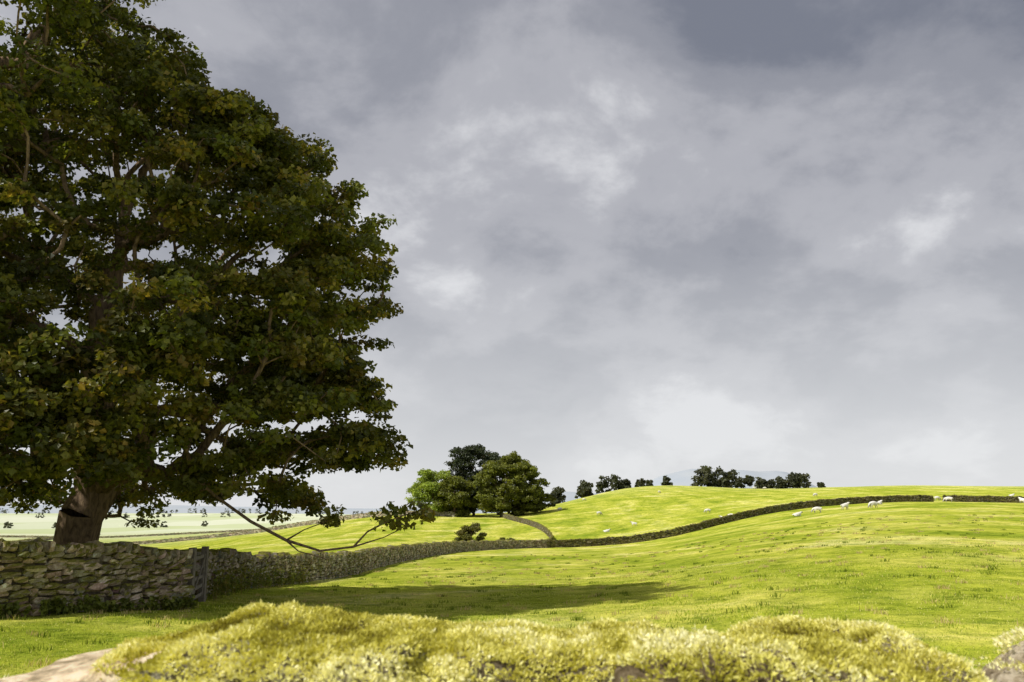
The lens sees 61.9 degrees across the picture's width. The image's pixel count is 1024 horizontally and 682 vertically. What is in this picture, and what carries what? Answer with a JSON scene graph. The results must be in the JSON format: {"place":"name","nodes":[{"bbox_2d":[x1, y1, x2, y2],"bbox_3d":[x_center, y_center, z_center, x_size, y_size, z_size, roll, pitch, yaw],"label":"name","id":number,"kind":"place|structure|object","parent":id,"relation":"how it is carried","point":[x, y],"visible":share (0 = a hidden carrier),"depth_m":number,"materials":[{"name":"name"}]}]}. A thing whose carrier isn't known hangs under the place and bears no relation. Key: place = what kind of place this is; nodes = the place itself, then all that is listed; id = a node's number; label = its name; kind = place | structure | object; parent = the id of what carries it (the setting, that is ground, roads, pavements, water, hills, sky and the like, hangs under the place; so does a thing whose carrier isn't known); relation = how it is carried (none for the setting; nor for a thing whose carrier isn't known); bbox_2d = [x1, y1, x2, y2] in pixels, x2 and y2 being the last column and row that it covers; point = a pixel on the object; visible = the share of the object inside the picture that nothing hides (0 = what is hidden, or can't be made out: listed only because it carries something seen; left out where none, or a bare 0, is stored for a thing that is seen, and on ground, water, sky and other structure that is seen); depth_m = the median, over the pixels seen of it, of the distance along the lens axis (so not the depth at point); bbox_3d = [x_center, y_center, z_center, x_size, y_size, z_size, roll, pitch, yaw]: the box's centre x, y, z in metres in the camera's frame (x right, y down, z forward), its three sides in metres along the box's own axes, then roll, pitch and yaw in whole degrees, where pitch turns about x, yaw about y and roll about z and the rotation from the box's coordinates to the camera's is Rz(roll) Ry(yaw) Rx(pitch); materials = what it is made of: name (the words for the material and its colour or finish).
{"place":"outdoors","nodes":[
{"label":"outdoors","id":0,"kind":"place"},
{"bbox_2d":[0,469,815,514],"bbox_3d":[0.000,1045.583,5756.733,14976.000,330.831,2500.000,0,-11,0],"label":"hills","id":1,"kind":"structure","parent":0,"point":[682,478],"depth_m":5060.49,"materials":[{"name":"green plant"}]},
{"bbox_2d":[0,485,1023,678],"bbox_3d":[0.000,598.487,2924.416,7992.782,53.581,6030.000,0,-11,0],"label":"ground","id":2,"kind":"structure","parent":0,"point":[647,509],"depth_m":45.53,"materials":[{"name":"green plant"}]},
{"bbox_2d":[10,534,100,542],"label":"dry stone wall","id":3,"kind":"structure","parent":2,"relation":"on","point":[29,539],"depth_m":497.32,"materials":[{"name":"grey stone"}]},
{"bbox_2d":[0,537,194,617],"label":"dry stone wall","id":4,"kind":"structure","parent":2,"relation":"on","point":[34,573],"depth_m":18.77,"materials":[{"name":"grey stone"}]},
{"bbox_2d":[0,592,197,618],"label":"nettles","id":5,"kind":"object","parent":2,"relation":"on","point":[55,607],"visible":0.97,"depth_m":18.50,"materials":[{"name":"green plant"}]},
{"bbox_2d":[0,0,207,341],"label":"sycamore tree","id":6,"kind":"object","parent":2,"relation":"on","point":[64,17],"visible":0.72,"depth_m":24.06,"materials":[{"name":"green plant"}]},
{"bbox_2d":[0,528,260,537],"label":"dry stone wall","id":7,"kind":"structure","parent":2,"relation":"on","point":[42,536],"depth_m":610.12,"materials":[{"name":"grey stone"}]},
{"bbox_2d":[186,546,208,603],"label":"wooden gate","id":8,"kind":"structure","parent":2,"relation":"on","point":[201,578],"depth_m":23.29,"materials":[{"name":"grey wood"}]},
{"bbox_2d":[0,22,438,558],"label":"sycamore tree","id":9,"kind":"object","parent":2,"relation":"on","point":[69,397],"visible":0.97,"depth_m":22.43,"materials":[{"name":"green plant"}]},
{"bbox_2d":[11,510,455,544],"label":"dry stone wall","id":10,"kind":"structure","parent":2,"relation":"on","point":[367,515],"depth_m":381.32,"materials":[{"name":"grey stone"}]},
{"bbox_2d":[210,567,309,599],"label":"nettles","id":11,"kind":"object","parent":2,"relation":"on","point":[223,587],"visible":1,"depth_m":31.34,"materials":[{"name":"green plant"}]},
{"bbox_2d":[185,548,369,599],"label":"dry stone wall","id":12,"kind":"structure","parent":2,"relation":"on","point":[338,564],"depth_m":38.48,"materials":[{"name":"grey stone"}]},
{"bbox_2d":[0,465,825,527],"bbox_3d":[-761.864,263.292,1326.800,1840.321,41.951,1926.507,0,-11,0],"label":"distant trees","id":13,"kind":"object","parent":2,"relation":"on","point":[706,477],"visible":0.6,"depth_m":419.75,"materials":[{"name":"green plant"}]},
{"bbox_2d":[405,468,456,511],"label":"ash tree","id":14,"kind":"object","parent":2,"relation":"on","point":[428,480],"visible":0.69,"depth_m":300.82,"materials":[{"name":"green plant"}]},
{"bbox_2d":[365,539,547,569],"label":"dry stone wall","id":15,"kind":"structure","parent":2,"relation":"on","point":[379,556],"depth_m":95.72,"materials":[{"name":"grey stone"}]},
{"bbox_2d":[433,476,479,516],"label":"ash tree","id":16,"kind":"object","parent":2,"relation":"on","point":[457,500],"visible":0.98,"depth_m":295.43,"materials":[{"name":"green plant"}]},
{"bbox_2d":[453,522,486,540],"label":"hawthorn bush","id":17,"kind":"object","parent":2,"relation":"on","point":[471,530],"visible":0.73,"depth_m":171.46,"materials":[{"name":"green plant"}]},
{"bbox_2d":[443,443,501,514],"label":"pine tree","id":18,"kind":"object","parent":2,"relation":"on","point":[463,463],"visible":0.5,"depth_m":310.56,"materials":[{"name":"green plant"}]},
{"bbox_2d":[472,450,550,515],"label":"oak tree","id":19,"kind":"object","parent":2,"relation":"on","point":[514,491],"visible":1,"depth_m":290.50,"materials":[{"name":"green plant"}]},
{"bbox_2d":[498,513,552,540],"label":"dry stone wall","id":20,"kind":"structure","parent":2,"relation":"on","point":[544,529],"depth_m":237.67,"materials":[{"name":"grey stone"}]},
{"bbox_2d":[524,492,555,512],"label":"hawthorn tree","id":21,"kind":"object","parent":2,"relation":"on","point":[541,505],"visible":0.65,"depth_m":297.47,"materials":[{"name":"green plant"}]},
{"bbox_2d":[546,494,933,547],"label":"dry stone wall","id":22,"kind":"structure","parent":2,"relation":"on","point":[643,537],"depth_m":161.80,"materials":[{"name":"grey stone"}]},
{"bbox_2d":[792,511,802,515],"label":"sheep","id":23,"kind":"object","parent":2,"relation":"on","point":[797,514],"visible":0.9,"depth_m":136.99},
{"bbox_2d":[811,507,821,512],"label":"sheep","id":24,"kind":"object","parent":2,"relation":"on","point":[817,508],"visible":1,"depth_m":139.17},
{"bbox_2d":[841,502,849,509],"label":"sheep","id":25,"kind":"object","parent":2,"relation":"on","point":[845,505],"visible":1,"depth_m":135.31},
{"bbox_2d":[868,501,877,507],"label":"sheep","id":26,"kind":"object","parent":2,"relation":"on","point":[871,503],"visible":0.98,"depth_m":127.47},
{"bbox_2d":[942,494,1023,502],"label":"dry stone wall","id":27,"kind":"structure","parent":2,"relation":"on","point":[986,498],"depth_m":193.03,"materials":[{"name":"grey stone"}]},
{"bbox_3d":[0.550,1.328,0.906,15.450,1.551,0.834,0,-11,0],"label":"mossy dry stone wall","id":28,"kind":"object","parent":2,"relation":"on","visible":0},
{"bbox_2d":[0,613,1023,681],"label":"cope stones","id":29,"kind":"object","parent":28,"relation":"on","point":[77,668],"visible":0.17,"depth_m":0.96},
{"bbox_2d":[3,598,1023,681],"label":"moss","id":30,"kind":"object","parent":28,"relation":"on","point":[628,642],"visible":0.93,"depth_m":0.98,"materials":[{"name":"yellow plant"}]},
{"bbox_2d":[0,0,1023,508],"label":"sky","id":31,"kind":"structure","parent":0,"point":[634,240],"materials":[{"name":"grey"}]}
]}

